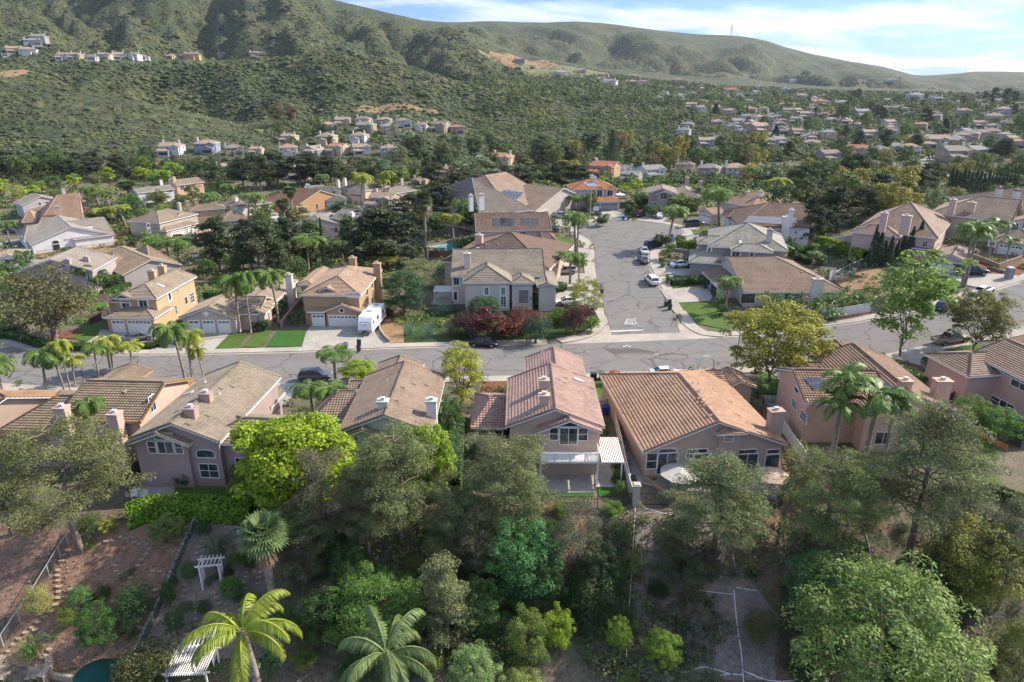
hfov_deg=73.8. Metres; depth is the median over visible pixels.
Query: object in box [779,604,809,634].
dry shrub
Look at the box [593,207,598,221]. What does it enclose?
basketball hoop
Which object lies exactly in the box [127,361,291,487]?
gabled house
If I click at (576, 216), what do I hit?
palm tree
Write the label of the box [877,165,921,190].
leafy tree
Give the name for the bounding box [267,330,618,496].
turf
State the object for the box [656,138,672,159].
leafy tree
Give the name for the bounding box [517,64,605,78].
dry grass
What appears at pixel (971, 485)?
iron fence
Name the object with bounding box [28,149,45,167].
leafy tree
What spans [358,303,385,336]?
travel trailer
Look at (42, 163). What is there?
leafy tree
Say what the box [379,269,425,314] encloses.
juniper tree
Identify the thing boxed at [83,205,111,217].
leafy tree
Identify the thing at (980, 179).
cypress tree
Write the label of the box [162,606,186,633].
shrub
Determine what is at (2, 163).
leafy tree
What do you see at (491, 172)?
pine tree
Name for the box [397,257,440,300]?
pepper tree
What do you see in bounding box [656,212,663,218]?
covered car
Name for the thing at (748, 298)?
window
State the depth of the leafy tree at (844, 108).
668.45 m
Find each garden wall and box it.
[27,666,73,681]
[131,516,197,655]
[280,297,301,328]
[643,476,671,498]
[672,248,689,252]
[970,254,1022,266]
[979,430,1008,449]
[987,266,1004,272]
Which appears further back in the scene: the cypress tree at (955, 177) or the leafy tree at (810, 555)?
the cypress tree at (955, 177)
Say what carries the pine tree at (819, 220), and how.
on the ground at (688, 58)
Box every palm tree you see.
[0,220,16,244]
[0,270,8,309]
[0,353,16,389]
[21,346,65,389]
[33,351,68,389]
[45,338,72,389]
[59,354,86,385]
[69,264,91,276]
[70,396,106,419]
[78,186,103,204]
[79,341,108,376]
[88,275,103,289]
[90,207,109,216]
[91,190,114,205]
[91,334,120,369]
[97,344,120,368]
[101,204,130,226]
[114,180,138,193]
[116,339,144,362]
[139,231,148,236]
[148,236,179,256]
[148,320,194,377]
[161,236,193,262]
[172,247,185,252]
[175,329,204,379]
[178,589,302,681]
[185,347,207,376]
[200,192,220,203]
[215,272,253,333]
[219,183,235,197]
[231,270,255,334]
[234,509,290,619]
[238,192,260,218]
[246,193,264,212]
[251,268,288,324]
[273,197,290,216]
[281,186,297,216]
[288,379,321,412]
[289,232,327,270]
[311,379,347,400]
[314,174,329,184]
[315,343,355,381]
[330,239,350,261]
[337,605,436,681]
[351,172,363,180]
[353,173,373,207]
[371,256,386,262]
[374,178,390,190]
[379,170,395,187]
[382,256,398,270]
[415,188,433,257]
[439,213,461,248]
[556,250,585,283]
[562,210,585,251]
[566,195,580,210]
[569,216,591,251]
[571,195,585,211]
[572,258,588,282]
[661,204,689,245]
[665,243,676,253]
[668,196,683,203]
[691,186,705,193]
[702,187,732,226]
[716,275,743,305]
[745,166,762,186]
[767,177,792,188]
[795,190,813,203]
[810,251,822,267]
[812,387,865,468]
[818,361,877,459]
[841,375,924,459]
[866,386,919,462]
[950,219,996,287]
[957,220,998,286]
[984,216,1015,258]
[998,235,1022,260]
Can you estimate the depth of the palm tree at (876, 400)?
70.69 m
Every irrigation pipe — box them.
[676,667,742,674]
[734,590,743,681]
[744,671,783,681]
[749,673,803,681]
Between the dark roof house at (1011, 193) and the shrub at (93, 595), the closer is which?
the shrub at (93, 595)
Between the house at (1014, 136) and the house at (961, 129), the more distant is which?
the house at (961, 129)
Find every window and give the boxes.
[2,259,15,263]
[52,244,59,250]
[121,300,129,307]
[138,300,147,306]
[146,441,157,453]
[147,393,156,413]
[156,441,174,453]
[158,152,167,155]
[173,442,183,453]
[195,449,215,458]
[198,463,219,477]
[235,457,242,468]
[453,278,458,284]
[453,291,457,299]
[478,429,502,436]
[484,287,488,294]
[501,287,504,294]
[501,296,505,306]
[516,435,536,441]
[518,289,528,303]
[549,427,558,440]
[559,423,577,426]
[578,428,587,440]
[607,190,612,195]
[645,452,658,469]
[658,448,677,453]
[660,193,666,198]
[686,448,707,453]
[686,454,692,459]
[693,453,708,462]
[723,436,733,441]
[732,251,739,255]
[739,448,756,453]
[740,293,755,303]
[764,454,780,467]
[766,449,779,453]
[784,293,790,298]
[791,397,797,410]
[794,386,798,394]
[799,408,807,424]
[873,432,892,444]
[922,241,927,246]
[998,399,1014,412]
[1010,378,1023,391]
[1011,223,1020,228]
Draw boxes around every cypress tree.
[264,151,270,187]
[319,217,326,262]
[711,104,719,113]
[770,125,779,136]
[866,224,879,265]
[872,232,884,265]
[879,240,887,265]
[884,236,894,264]
[892,240,899,263]
[897,235,907,261]
[905,226,915,258]
[919,221,924,229]
[937,118,950,134]
[946,167,954,187]
[951,169,958,188]
[955,172,961,191]
[959,167,966,188]
[963,170,970,191]
[966,172,974,193]
[970,168,979,192]
[974,171,982,192]
[979,173,986,192]
[983,169,991,191]
[989,173,994,186]
[996,173,1001,185]
[1010,173,1015,186]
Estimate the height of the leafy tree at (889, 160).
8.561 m
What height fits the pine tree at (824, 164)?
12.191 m
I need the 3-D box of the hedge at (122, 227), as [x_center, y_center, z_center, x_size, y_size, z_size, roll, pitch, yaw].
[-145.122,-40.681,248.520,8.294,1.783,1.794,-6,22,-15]
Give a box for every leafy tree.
[0,153,38,176]
[0,154,21,169]
[0,259,28,279]
[0,261,97,340]
[0,283,17,303]
[12,250,33,266]
[20,177,33,185]
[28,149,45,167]
[34,157,52,171]
[38,146,61,158]
[43,175,61,188]
[44,153,66,163]
[48,189,61,196]
[52,158,65,169]
[55,281,77,296]
[59,246,71,251]
[64,154,78,167]
[82,191,100,205]
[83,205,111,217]
[87,173,100,184]
[87,269,113,287]
[89,173,100,183]
[102,274,123,287]
[112,199,130,219]
[118,156,127,167]
[118,193,142,215]
[126,155,152,172]
[129,151,155,170]
[133,208,149,216]
[137,144,157,161]
[139,233,165,248]
[144,169,173,181]
[146,189,170,203]
[159,157,169,166]
[159,162,184,173]
[169,154,179,162]
[171,194,191,206]
[184,183,201,200]
[186,159,195,169]
[190,159,224,184]
[191,198,203,205]
[192,158,200,162]
[196,258,216,277]
[199,244,223,269]
[208,151,220,160]
[208,155,218,163]
[214,177,223,185]
[221,163,241,181]
[221,254,243,272]
[226,469,248,498]
[229,411,357,516]
[247,203,272,220]
[248,209,272,223]
[262,244,292,270]
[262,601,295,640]
[266,101,298,123]
[266,176,279,187]
[273,124,283,133]
[277,206,291,219]
[286,204,309,221]
[289,136,295,142]
[289,256,308,277]
[293,585,347,649]
[296,218,325,246]
[298,248,318,266]
[301,127,311,136]
[301,243,320,267]
[305,223,329,242]
[311,260,336,269]
[315,238,343,258]
[320,560,429,658]
[321,124,328,131]
[322,541,372,593]
[326,135,335,144]
[327,200,347,216]
[336,359,375,380]
[337,222,352,234]
[338,136,346,142]
[338,214,359,233]
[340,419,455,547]
[345,202,358,209]
[347,256,364,266]
[357,125,364,131]
[357,156,389,175]
[372,160,406,184]
[377,434,430,496]
[380,167,410,184]
[383,198,395,208]
[385,144,411,164]
[390,122,396,138]
[397,154,421,180]
[398,131,411,144]
[400,423,456,500]
[404,136,417,149]
[406,238,423,251]
[409,580,443,626]
[410,134,425,148]
[413,145,432,166]
[426,432,458,476]
[428,211,449,236]
[428,212,444,233]
[433,138,448,154]
[433,138,451,156]
[434,134,448,146]
[434,145,449,157]
[437,394,465,432]
[439,143,453,157]
[439,340,483,406]
[440,153,454,166]
[444,639,505,681]
[448,145,461,157]
[448,162,456,171]
[450,152,496,177]
[450,574,508,639]
[451,134,466,149]
[451,198,467,230]
[454,201,478,232]
[456,527,513,579]
[466,135,484,153]
[466,137,478,155]
[476,509,564,598]
[481,151,500,168]
[482,153,500,168]
[484,132,498,146]
[488,140,502,152]
[495,138,508,150]
[496,662,541,681]
[500,602,551,668]
[501,144,517,154]
[514,150,525,163]
[524,549,569,608]
[529,162,551,180]
[530,138,549,160]
[541,143,554,166]
[542,601,575,651]
[544,143,565,163]
[548,147,563,164]
[559,159,580,171]
[565,139,580,157]
[570,143,583,157]
[573,536,627,596]
[577,131,597,153]
[583,192,597,208]
[587,132,603,155]
[596,213,610,225]
[600,144,610,157]
[605,614,632,652]
[609,131,627,151]
[609,369,620,372]
[612,547,646,579]
[615,129,635,149]
[623,146,638,162]
[631,192,644,206]
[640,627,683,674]
[643,138,657,161]
[643,152,660,164]
[644,204,662,215]
[648,140,668,166]
[648,176,655,183]
[651,518,684,555]
[653,232,666,243]
[655,545,708,596]
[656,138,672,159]
[659,133,672,146]
[664,146,681,167]
[667,193,695,210]
[671,135,690,158]
[676,234,685,240]
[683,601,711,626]
[686,149,700,161]
[686,198,703,214]
[688,146,706,170]
[703,152,714,163]
[714,134,735,154]
[732,147,750,164]
[734,141,754,164]
[736,133,756,148]
[738,163,757,179]
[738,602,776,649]
[748,131,769,143]
[749,151,762,165]
[750,146,769,162]
[753,165,785,181]
[755,139,776,161]
[760,115,771,122]
[760,179,796,202]
[776,544,997,681]
[779,547,856,617]
[784,97,792,105]
[784,166,803,184]
[787,176,821,203]
[800,157,813,164]
[802,116,811,132]
[806,159,831,179]
[807,153,819,160]
[811,167,830,185]
[816,229,827,235]
[828,171,865,211]
[831,165,872,208]
[834,136,849,148]
[836,102,846,115]
[839,145,855,156]
[841,104,851,116]
[846,95,854,102]
[859,112,871,126]
[867,145,879,161]
[868,100,875,111]
[871,181,907,211]
[877,124,888,138]
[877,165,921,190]
[878,146,897,159]
[878,149,893,161]
[879,162,888,173]
[882,197,913,207]
[883,157,893,168]
[890,186,914,197]
[897,193,924,203]
[898,145,914,161]
[899,122,912,135]
[901,135,916,143]
[901,159,920,173]
[902,175,920,192]
[903,538,968,595]
[907,133,925,143]
[914,135,928,145]
[919,511,1023,611]
[924,185,947,209]
[934,122,945,134]
[939,187,966,195]
[946,162,961,172]
[951,139,963,145]
[951,155,963,166]
[958,114,968,128]
[960,160,975,173]
[961,495,1023,610]
[968,152,981,159]
[973,152,993,169]
[982,135,998,145]
[982,613,1023,681]
[994,162,1014,175]
[1005,96,1011,103]
[1005,151,1023,173]
[1015,111,1023,127]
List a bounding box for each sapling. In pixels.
[0,178,9,200]
[10,186,27,199]
[18,185,43,194]
[33,181,50,193]
[65,173,79,190]
[98,166,115,185]
[131,166,147,182]
[159,205,169,209]
[621,185,629,191]
[628,178,645,191]
[630,174,639,181]
[656,175,665,183]
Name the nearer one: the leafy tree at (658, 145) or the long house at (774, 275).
the long house at (774, 275)
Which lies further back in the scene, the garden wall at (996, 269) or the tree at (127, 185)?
the tree at (127, 185)
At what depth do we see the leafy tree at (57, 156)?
376.68 m
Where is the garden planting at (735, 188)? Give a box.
[0,164,1023,328]
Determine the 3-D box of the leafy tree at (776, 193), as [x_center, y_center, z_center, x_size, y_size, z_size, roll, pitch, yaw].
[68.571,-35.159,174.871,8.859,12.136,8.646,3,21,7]
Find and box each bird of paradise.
[84,292,97,305]
[453,237,469,247]
[459,234,474,245]
[715,289,728,303]
[765,289,783,309]
[776,295,791,306]
[788,291,808,305]
[805,294,826,310]
[809,302,832,321]
[818,291,842,309]
[827,304,846,320]
[833,288,857,307]
[843,290,865,305]
[858,290,873,303]
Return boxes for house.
[0,249,30,263]
[0,362,195,471]
[0,390,57,444]
[1,52,10,57]
[4,45,22,54]
[13,188,65,217]
[14,246,117,294]
[15,215,114,253]
[18,46,38,55]
[21,193,83,226]
[22,37,43,47]
[28,33,49,43]
[31,202,89,216]
[54,51,68,60]
[66,51,84,60]
[83,53,98,60]
[96,51,113,59]
[102,264,197,332]
[106,245,181,286]
[111,51,126,59]
[127,52,142,60]
[127,202,198,238]
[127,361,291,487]
[130,179,174,205]
[142,55,150,60]
[156,140,185,156]
[163,53,175,59]
[165,176,204,195]
[178,272,297,333]
[182,51,201,60]
[185,198,247,228]
[188,229,209,244]
[192,137,220,153]
[216,162,227,172]
[217,51,225,58]
[220,196,278,218]
[223,143,243,155]
[248,50,265,56]
[248,145,264,154]
[265,187,338,214]
[277,142,297,156]
[279,132,298,142]
[287,165,310,179]
[293,215,340,239]
[297,255,383,326]
[300,144,325,155]
[306,184,347,207]
[316,131,338,144]
[316,354,445,474]
[320,120,336,130]
[325,141,350,154]
[329,208,376,229]
[334,115,350,126]
[336,177,389,203]
[349,130,369,142]
[351,141,370,155]
[354,114,371,124]
[354,120,376,132]
[363,189,402,208]
[375,115,391,125]
[379,121,397,133]
[379,143,397,156]
[380,178,416,195]
[396,116,411,127]
[398,130,414,140]
[411,175,429,184]
[414,121,429,130]
[427,119,451,132]
[427,177,533,230]
[433,247,558,310]
[440,164,458,172]
[441,232,574,285]
[450,123,464,134]
[470,347,623,484]
[473,211,557,240]
[475,172,578,216]
[491,150,515,167]
[515,57,525,62]
[553,69,567,75]
[566,174,621,211]
[574,68,585,72]
[587,157,621,177]
[597,72,608,76]
[599,366,788,477]
[601,78,617,84]
[618,168,642,182]
[620,164,636,171]
[628,74,639,78]
[637,163,666,179]
[639,79,648,84]
[647,176,702,213]
[671,78,683,82]
[675,158,695,172]
[676,126,691,135]
[680,120,693,128]
[686,101,696,107]
[688,223,788,276]
[695,104,706,111]
[696,135,715,146]
[697,161,722,177]
[697,189,800,224]
[702,256,845,308]
[710,104,721,110]
[710,118,724,124]
[721,161,747,176]
[722,203,812,245]
[723,107,735,115]
[724,87,739,92]
[726,122,742,128]
[729,117,742,124]
[734,127,750,133]
[740,112,753,118]
[740,118,756,127]
[745,121,770,133]
[747,106,757,112]
[751,89,761,94]
[751,114,761,121]
[758,107,768,112]
[762,114,774,121]
[765,136,779,146]
[767,112,780,118]
[771,125,789,134]
[771,134,789,145]
[772,120,787,125]
[775,117,788,122]
[775,339,959,450]
[781,106,796,114]
[789,78,796,82]
[789,115,802,123]
[789,126,806,135]
[794,107,804,114]
[795,92,807,98]
[799,110,814,118]
[800,132,817,139]
[803,137,820,146]
[805,98,830,106]
[809,130,820,137]
[814,148,840,161]
[819,128,836,138]
[821,111,832,117]
[824,116,838,122]
[832,99,851,104]
[837,117,852,123]
[847,142,868,153]
[848,202,971,272]
[851,107,871,117]
[853,121,867,126]
[861,128,877,138]
[870,144,890,156]
[877,142,900,151]
[880,118,897,125]
[882,126,898,136]
[883,105,893,110]
[884,123,899,132]
[893,104,908,110]
[898,141,922,154]
[905,92,924,99]
[913,120,927,129]
[921,132,950,148]
[924,338,1023,422]
[928,95,945,100]
[929,114,942,120]
[933,196,1023,255]
[934,142,979,162]
[944,134,966,144]
[951,130,971,141]
[954,186,1023,215]
[956,106,971,115]
[956,126,973,131]
[963,129,980,140]
[965,143,992,159]
[969,119,986,127]
[974,128,991,138]
[984,111,1004,121]
[984,122,1001,128]
[984,126,1000,136]
[994,105,1011,114]
[996,131,1012,138]
[999,119,1013,125]
[1002,134,1022,138]
[1009,137,1023,147]
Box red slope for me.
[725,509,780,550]
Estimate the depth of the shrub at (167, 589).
61.40 m
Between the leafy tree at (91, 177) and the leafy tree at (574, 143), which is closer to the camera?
the leafy tree at (91, 177)
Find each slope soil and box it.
[0,522,60,620]
[628,509,778,680]
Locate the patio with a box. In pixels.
[124,292,780,499]
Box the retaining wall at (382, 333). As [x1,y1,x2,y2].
[379,324,389,342]
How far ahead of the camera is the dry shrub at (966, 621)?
60.13 m
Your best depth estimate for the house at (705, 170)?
349.59 m
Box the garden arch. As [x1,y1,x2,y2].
[697,355,714,367]
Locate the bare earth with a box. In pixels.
[0,50,880,342]
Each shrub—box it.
[0,323,18,331]
[4,630,48,663]
[17,580,55,616]
[41,563,56,574]
[45,627,62,641]
[55,604,77,626]
[62,585,95,609]
[69,600,119,652]
[74,509,102,538]
[83,539,98,549]
[88,592,96,601]
[92,584,110,599]
[93,514,119,534]
[96,306,104,311]
[97,595,108,605]
[102,216,114,223]
[105,632,183,681]
[108,575,153,623]
[117,616,138,640]
[124,236,137,242]
[126,567,135,573]
[135,667,163,681]
[145,511,188,545]
[145,596,156,608]
[158,583,176,606]
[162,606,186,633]
[163,576,177,585]
[171,474,187,485]
[176,558,200,581]
[176,600,193,612]
[192,521,212,537]
[192,598,213,615]
[194,531,237,557]
[199,662,213,673]
[203,576,216,586]
[209,560,227,569]
[210,573,217,579]
[216,576,246,602]
[218,565,233,576]
[225,555,233,564]
[227,546,254,566]
[228,464,242,483]
[231,580,255,611]
[243,559,255,569]
[251,321,260,331]
[254,591,264,602]
[255,643,283,681]
[258,319,270,329]
[272,303,282,318]
[279,300,288,313]
[286,312,300,324]
[286,643,320,672]
[287,609,324,638]
[302,618,341,646]
[308,583,345,613]
[311,528,343,551]
[314,549,342,577]
[326,631,349,655]
[328,527,342,538]
[328,655,371,681]
[340,519,358,529]
[345,612,363,626]
[357,610,392,653]
[359,561,381,583]
[363,590,399,617]
[374,646,414,680]
[383,572,401,589]
[401,323,419,335]
[401,665,418,681]
[403,554,420,571]
[405,569,422,583]
[409,643,450,679]
[416,535,432,548]
[419,323,438,338]
[434,303,453,313]
[444,323,456,335]
[448,310,491,335]
[457,567,471,580]
[465,328,482,337]
[466,296,490,316]
[468,581,492,605]
[469,306,508,336]
[473,608,502,638]
[475,559,494,576]
[477,570,497,582]
[479,296,502,314]
[490,316,525,338]
[490,571,522,604]
[492,572,533,612]
[505,657,531,681]
[506,305,547,331]
[507,604,523,614]
[509,585,533,606]
[521,314,554,343]
[530,293,537,306]
[537,520,560,552]
[544,518,577,547]
[547,308,574,323]
[550,499,577,518]
[556,282,563,289]
[560,302,590,333]
[561,563,618,614]
[567,607,586,620]
[577,619,601,640]
[582,306,596,320]
[582,316,600,333]
[593,515,633,564]
[595,219,605,225]
[598,599,639,630]
[601,497,624,516]
[602,429,610,435]
[603,568,626,594]
[612,467,625,480]
[613,480,628,494]
[614,555,630,574]
[617,667,639,681]
[624,203,637,216]
[634,195,643,209]
[643,577,671,600]
[652,541,689,566]
[667,556,695,578]
[673,578,705,607]
[687,274,698,283]
[696,532,738,562]
[699,278,710,288]
[700,555,728,583]
[717,304,729,314]
[721,560,744,581]
[746,569,761,578]
[748,532,781,558]
[774,636,826,681]
[777,655,796,671]
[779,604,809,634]
[780,579,805,603]
[785,242,803,259]
[786,520,815,540]
[792,547,815,564]
[795,230,814,239]
[797,565,827,584]
[803,243,816,256]
[812,254,827,263]
[822,243,838,255]
[833,249,842,257]
[841,610,867,641]
[844,256,855,265]
[850,539,869,552]
[875,635,914,670]
[894,519,910,531]
[894,533,907,543]
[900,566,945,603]
[909,527,928,541]
[932,651,965,681]
[939,578,992,623]
[947,610,983,633]
[949,511,986,528]
[958,491,988,513]
[983,588,1010,616]
[986,641,1018,681]
[995,642,1023,669]
[999,632,1019,649]
[1003,595,1023,615]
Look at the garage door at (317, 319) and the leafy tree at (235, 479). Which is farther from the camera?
the garage door at (317, 319)
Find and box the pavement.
[0,218,1023,391]
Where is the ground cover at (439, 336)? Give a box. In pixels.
[403,308,598,342]
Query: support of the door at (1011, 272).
in the portable toilet
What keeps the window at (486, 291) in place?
in the corner house at (515, 277)
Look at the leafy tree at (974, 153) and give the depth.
378.82 m
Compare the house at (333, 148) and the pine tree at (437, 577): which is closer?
the pine tree at (437, 577)
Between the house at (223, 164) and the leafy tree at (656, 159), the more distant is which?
the house at (223, 164)
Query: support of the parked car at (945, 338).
on the road at (596, 357)
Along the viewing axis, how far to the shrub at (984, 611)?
59.81 m
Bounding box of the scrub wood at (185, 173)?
[0,159,478,182]
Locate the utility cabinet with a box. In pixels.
[590,372,596,378]
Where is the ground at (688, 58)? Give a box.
[0,0,1023,681]
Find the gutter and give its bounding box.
[0,220,1023,387]
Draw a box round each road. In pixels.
[0,283,1023,386]
[579,220,682,334]
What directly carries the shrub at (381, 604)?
on the ground at (688, 58)
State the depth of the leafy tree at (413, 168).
349.38 m
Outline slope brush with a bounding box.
[336,506,997,681]
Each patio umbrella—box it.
[660,463,698,488]
[757,467,789,485]
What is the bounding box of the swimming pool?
[72,658,116,681]
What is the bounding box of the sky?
[337,0,1023,74]
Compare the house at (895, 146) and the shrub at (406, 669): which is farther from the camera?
the house at (895, 146)
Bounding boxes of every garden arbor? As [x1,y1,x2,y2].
[161,644,220,681]
[186,632,216,669]
[194,554,224,590]
[427,243,447,257]
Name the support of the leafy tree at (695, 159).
on the ground at (688, 58)
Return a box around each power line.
[69,121,163,131]
[184,132,307,142]
[405,137,534,143]
[545,131,735,138]
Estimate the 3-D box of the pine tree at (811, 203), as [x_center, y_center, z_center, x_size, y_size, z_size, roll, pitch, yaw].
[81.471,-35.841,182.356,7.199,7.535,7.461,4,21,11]
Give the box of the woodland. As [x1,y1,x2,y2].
[473,51,1023,191]
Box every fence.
[0,535,68,647]
[5,313,27,333]
[37,240,126,254]
[82,293,108,303]
[88,308,108,324]
[114,231,134,245]
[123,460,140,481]
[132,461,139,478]
[386,307,393,317]
[426,305,470,312]
[428,250,451,257]
[509,492,631,509]
[599,398,607,410]
[614,412,630,478]
[619,202,633,207]
[624,463,632,497]
[625,507,635,662]
[639,493,690,505]
[691,493,782,505]
[763,394,776,401]
[782,421,809,467]
[784,414,789,424]
[801,302,871,318]
[829,269,835,279]
[832,235,851,242]
[834,257,866,279]
[879,481,1023,494]
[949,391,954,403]
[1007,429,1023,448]
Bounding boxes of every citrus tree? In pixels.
[952,393,993,424]
[977,405,1023,439]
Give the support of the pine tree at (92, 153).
on the ground at (688, 58)
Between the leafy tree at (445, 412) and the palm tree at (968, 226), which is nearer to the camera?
the leafy tree at (445, 412)
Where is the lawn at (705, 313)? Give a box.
[73,213,1022,495]
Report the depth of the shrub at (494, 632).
59.68 m
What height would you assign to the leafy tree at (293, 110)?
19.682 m
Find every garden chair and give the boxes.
[130,488,137,499]
[139,489,147,497]
[232,527,239,536]
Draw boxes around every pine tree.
[0,150,22,170]
[0,409,157,554]
[0,435,54,536]
[15,152,28,162]
[45,159,60,172]
[56,158,80,172]
[69,152,83,163]
[78,150,105,168]
[80,157,101,173]
[103,153,129,174]
[189,215,240,272]
[226,158,255,186]
[226,217,260,270]
[226,218,289,268]
[228,228,246,268]
[236,153,278,190]
[255,151,294,182]
[260,223,294,271]
[272,491,341,584]
[273,440,368,553]
[275,216,303,260]
[275,540,322,595]
[279,155,319,186]
[296,152,327,184]
[315,155,348,182]
[335,206,430,268]
[335,230,385,266]
[335,480,399,560]
[378,233,401,256]
[389,192,418,223]
[390,223,408,243]
[394,244,424,268]
[399,141,408,150]
[406,205,434,238]
[410,145,424,164]
[414,483,489,565]
[416,550,478,654]
[419,162,447,184]
[425,182,457,220]
[433,494,515,566]
[438,171,479,183]
[445,139,458,153]
[452,427,560,536]
[483,170,501,174]
[496,165,513,174]
[510,166,537,183]
[528,142,550,171]
[531,139,545,161]
[537,135,549,143]
[543,161,577,186]
[549,492,606,578]
[561,145,573,161]
[565,148,579,161]
[565,164,594,182]
[656,446,784,555]
[682,134,697,152]
[773,439,906,555]
[782,141,796,159]
[789,164,817,181]
[803,176,823,193]
[803,204,830,242]
[805,193,820,214]
[807,162,833,179]
[812,186,869,227]
[814,158,831,165]
[815,193,855,218]
[818,209,842,236]
[826,153,877,189]
[843,125,850,136]
[847,187,885,222]
[852,393,1014,562]
[853,131,866,143]
[856,88,863,98]
[859,172,907,212]
[873,105,879,115]
[877,107,888,119]
[879,129,896,146]
[895,148,908,160]
[899,168,939,195]
[919,108,935,122]
[919,162,949,182]
[960,95,967,103]
[981,90,989,98]
[989,87,1001,98]
[989,141,1019,157]
[992,138,1018,160]
[1000,88,1014,98]
[1008,492,1023,566]
[1010,91,1020,101]
[1011,104,1018,115]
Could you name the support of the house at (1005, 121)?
on the ground at (688, 58)
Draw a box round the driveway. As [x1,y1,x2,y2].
[72,210,1023,406]
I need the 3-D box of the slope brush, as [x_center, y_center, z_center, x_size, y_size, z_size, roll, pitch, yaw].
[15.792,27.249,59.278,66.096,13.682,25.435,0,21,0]
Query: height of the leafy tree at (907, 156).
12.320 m
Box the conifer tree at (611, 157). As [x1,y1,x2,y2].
[603,129,620,162]
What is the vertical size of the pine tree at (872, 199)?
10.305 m
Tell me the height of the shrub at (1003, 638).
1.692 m
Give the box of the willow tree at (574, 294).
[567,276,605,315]
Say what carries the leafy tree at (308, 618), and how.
on the ground at (688, 58)
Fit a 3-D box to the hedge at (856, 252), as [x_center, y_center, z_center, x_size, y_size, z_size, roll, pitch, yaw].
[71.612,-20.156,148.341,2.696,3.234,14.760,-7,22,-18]
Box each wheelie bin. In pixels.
[356,339,360,350]
[603,404,608,413]
[668,299,671,309]
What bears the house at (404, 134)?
on the ground at (688, 58)
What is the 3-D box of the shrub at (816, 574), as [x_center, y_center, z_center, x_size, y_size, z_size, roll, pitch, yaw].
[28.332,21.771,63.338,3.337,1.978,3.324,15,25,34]
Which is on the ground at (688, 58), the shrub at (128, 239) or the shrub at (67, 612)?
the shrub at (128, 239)
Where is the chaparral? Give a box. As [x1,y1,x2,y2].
[0,0,1023,164]
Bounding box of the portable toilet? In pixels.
[1004,266,1015,278]
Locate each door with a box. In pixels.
[111,320,126,332]
[126,320,152,332]
[170,229,184,236]
[188,320,200,332]
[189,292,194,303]
[202,320,215,332]
[217,320,231,333]
[268,214,278,218]
[311,314,325,325]
[328,315,356,326]
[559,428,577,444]
[600,203,617,210]
[655,452,678,474]
[699,213,710,224]
[710,283,717,297]
[739,453,758,472]
[931,260,941,270]
[943,262,957,272]
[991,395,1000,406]
[997,243,1023,255]
[1007,270,1013,278]
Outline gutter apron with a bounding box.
[564,313,718,343]
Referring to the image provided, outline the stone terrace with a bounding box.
[0,654,52,681]
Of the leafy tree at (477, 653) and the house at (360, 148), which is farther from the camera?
the house at (360, 148)
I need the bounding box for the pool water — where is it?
[435,242,455,250]
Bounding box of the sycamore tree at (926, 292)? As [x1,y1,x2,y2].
[863,249,978,355]
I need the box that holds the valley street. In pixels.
[0,155,936,274]
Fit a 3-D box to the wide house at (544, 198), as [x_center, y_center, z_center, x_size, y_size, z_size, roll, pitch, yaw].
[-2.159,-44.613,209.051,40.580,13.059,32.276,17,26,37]
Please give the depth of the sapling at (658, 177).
297.18 m
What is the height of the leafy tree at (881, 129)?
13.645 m
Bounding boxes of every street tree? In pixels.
[718,294,838,381]
[939,290,1022,349]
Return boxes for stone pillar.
[632,482,641,506]
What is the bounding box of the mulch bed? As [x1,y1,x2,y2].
[49,258,1020,479]
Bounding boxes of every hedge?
[0,330,18,339]
[12,332,90,351]
[99,281,131,293]
[115,226,126,230]
[124,492,257,530]
[139,321,183,349]
[202,289,221,299]
[447,414,466,486]
[556,284,566,291]
[670,275,705,285]
[676,240,696,248]
[792,242,811,253]
[793,251,812,264]
[814,235,868,261]
[897,361,928,382]
[942,479,1023,503]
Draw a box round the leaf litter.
[0,497,1022,681]
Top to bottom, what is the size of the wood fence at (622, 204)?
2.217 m
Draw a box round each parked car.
[2,228,16,234]
[5,245,25,249]
[121,331,151,343]
[297,367,331,382]
[468,336,497,347]
[550,211,566,217]
[551,225,560,231]
[556,296,579,305]
[561,264,576,274]
[635,210,645,216]
[637,255,648,263]
[640,246,648,254]
[643,239,663,248]
[644,274,659,285]
[648,365,677,371]
[669,259,689,268]
[683,218,704,227]
[930,331,970,345]
[935,298,952,311]
[954,264,989,275]
[972,285,994,291]
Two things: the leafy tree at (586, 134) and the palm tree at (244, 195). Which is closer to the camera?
the palm tree at (244, 195)
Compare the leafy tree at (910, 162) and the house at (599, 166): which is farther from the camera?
the house at (599, 166)
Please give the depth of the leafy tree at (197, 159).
390.75 m
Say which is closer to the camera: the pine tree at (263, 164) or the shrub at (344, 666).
the shrub at (344, 666)
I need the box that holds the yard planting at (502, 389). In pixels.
[13,360,998,486]
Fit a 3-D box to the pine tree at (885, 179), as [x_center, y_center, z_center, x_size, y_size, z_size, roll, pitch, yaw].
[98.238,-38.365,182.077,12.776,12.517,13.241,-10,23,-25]
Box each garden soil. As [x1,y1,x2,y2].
[0,520,189,671]
[142,523,274,660]
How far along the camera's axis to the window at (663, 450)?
72.36 m
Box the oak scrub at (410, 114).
[0,0,1019,162]

